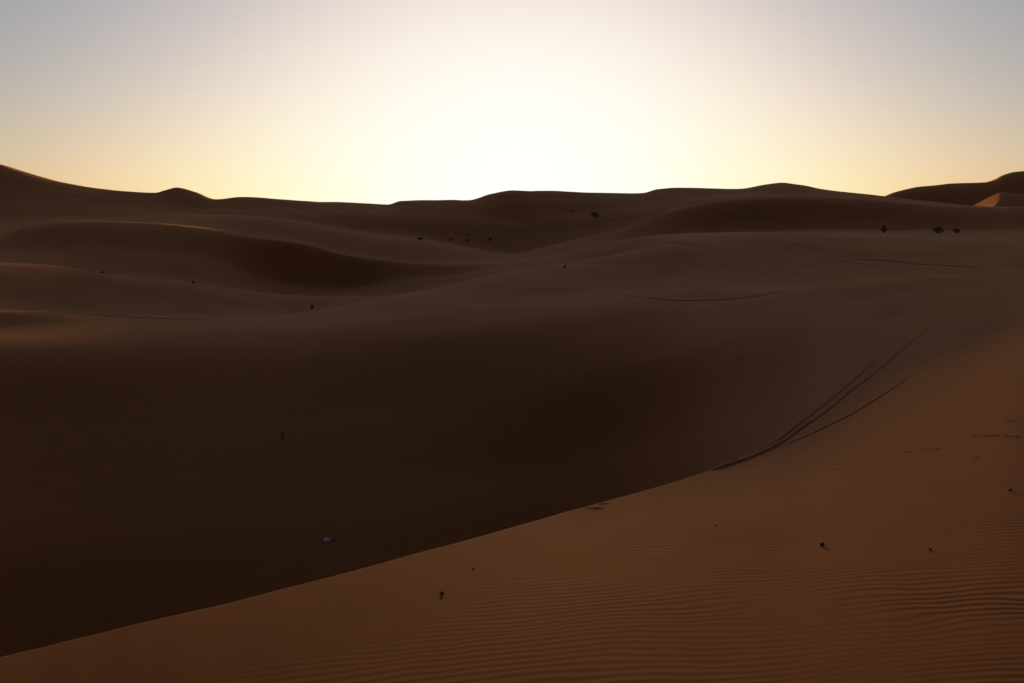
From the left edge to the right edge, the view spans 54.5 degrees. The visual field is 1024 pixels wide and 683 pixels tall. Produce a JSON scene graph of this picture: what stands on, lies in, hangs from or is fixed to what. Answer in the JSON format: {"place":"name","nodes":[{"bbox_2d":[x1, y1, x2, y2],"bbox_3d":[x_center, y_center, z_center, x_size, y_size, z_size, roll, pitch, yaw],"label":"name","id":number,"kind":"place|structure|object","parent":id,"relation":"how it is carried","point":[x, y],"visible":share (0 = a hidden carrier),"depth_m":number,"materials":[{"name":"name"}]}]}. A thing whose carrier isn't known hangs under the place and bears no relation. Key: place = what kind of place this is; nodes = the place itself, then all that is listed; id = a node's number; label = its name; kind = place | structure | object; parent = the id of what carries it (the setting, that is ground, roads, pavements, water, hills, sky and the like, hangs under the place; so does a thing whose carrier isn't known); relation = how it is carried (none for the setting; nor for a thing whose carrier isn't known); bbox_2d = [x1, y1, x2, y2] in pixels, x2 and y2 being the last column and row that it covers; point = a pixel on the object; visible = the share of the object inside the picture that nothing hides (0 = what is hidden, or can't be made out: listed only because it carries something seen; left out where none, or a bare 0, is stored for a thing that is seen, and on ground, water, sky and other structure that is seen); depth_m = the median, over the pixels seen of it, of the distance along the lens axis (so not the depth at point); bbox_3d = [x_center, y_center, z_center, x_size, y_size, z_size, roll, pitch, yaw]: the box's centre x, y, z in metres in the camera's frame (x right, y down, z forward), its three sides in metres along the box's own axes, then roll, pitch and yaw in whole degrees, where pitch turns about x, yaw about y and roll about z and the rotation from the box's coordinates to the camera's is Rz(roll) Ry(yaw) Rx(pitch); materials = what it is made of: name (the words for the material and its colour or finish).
{"place":"outdoors","nodes":[
{"label":"outdoors","id":0,"kind":"place"},
{"bbox_2d":[0,164,1023,682],"bbox_3d":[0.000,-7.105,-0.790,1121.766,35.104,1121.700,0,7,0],"label":"ground","id":1,"kind":"structure","parent":0,"point":[528,426],"depth_m":33.94,"materials":[{"name":"brown sand"}]},
{"bbox_2d":[48,312,223,319],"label":"track","id":2,"kind":"structure","parent":1,"relation":"on","point":[135,317],"depth_m":59.82,"materials":[{"name":"brown sand"}]},
{"bbox_2d":[603,288,798,300],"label":"track","id":3,"kind":"structure","parent":1,"relation":"on","point":[699,300],"depth_m":64.46,"materials":[{"name":"brown sand"}]},
{"bbox_2d":[712,341,894,467],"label":"track","id":4,"kind":"structure","parent":1,"relation":"on","point":[783,435],"depth_m":17.82,"materials":[{"name":"brown sand"}]},
{"bbox_2d":[709,324,931,470],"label":"track","id":5,"kind":"structure","parent":1,"relation":"on","point":[766,449],"depth_m":15.66,"materials":[{"name":"brown sand"}]},
{"bbox_2d":[781,370,919,446],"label":"track","id":6,"kind":"structure","parent":1,"relation":"on","point":[854,411],"depth_m":16.22,"materials":[{"name":"brown sand"}]},
{"bbox_2d":[817,257,910,267],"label":"track","id":7,"kind":"structure","parent":1,"relation":"on","point":[866,264],"depth_m":114.56,"materials":[{"name":"brown sand"}]},
{"bbox_2d":[880,224,888,232],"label":"desert shrub","id":8,"kind":"object","parent":1,"relation":"on","point":[884,228],"visible":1,"depth_m":231.28,"materials":[{"name":"green plant"}]},
{"bbox_2d":[857,259,989,268],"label":"track","id":9,"kind":"structure","parent":1,"relation":"on","point":[917,263],"depth_m":115.28,"materials":[{"name":"brown sand"}]},
{"bbox_2d":[931,226,944,232],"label":"desert shrub","id":10,"kind":"object","parent":1,"relation":"on","point":[938,229],"visible":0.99,"depth_m":226.42,"materials":[{"name":"green plant"}]},
{"bbox_2d":[974,192,1023,206],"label":"sand dune","id":11,"kind":"structure","parent":1,"relation":"on","point":[1003,199],"depth_m":480.48,"materials":[{"name":"brown sand"}]},
{"bbox_2d":[0,0,1023,204],"label":"sky","id":12,"kind":"structure","parent":0,"point":[387,102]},
{"bbox_2d":[886,171,1023,205],"bbox_3d":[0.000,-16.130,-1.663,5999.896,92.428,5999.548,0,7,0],"label":"hills","id":13,"kind":"structure","parent":0,"point":[970,194],"depth_m":933.80,"materials":[{"name":"brown sand"}]}
]}

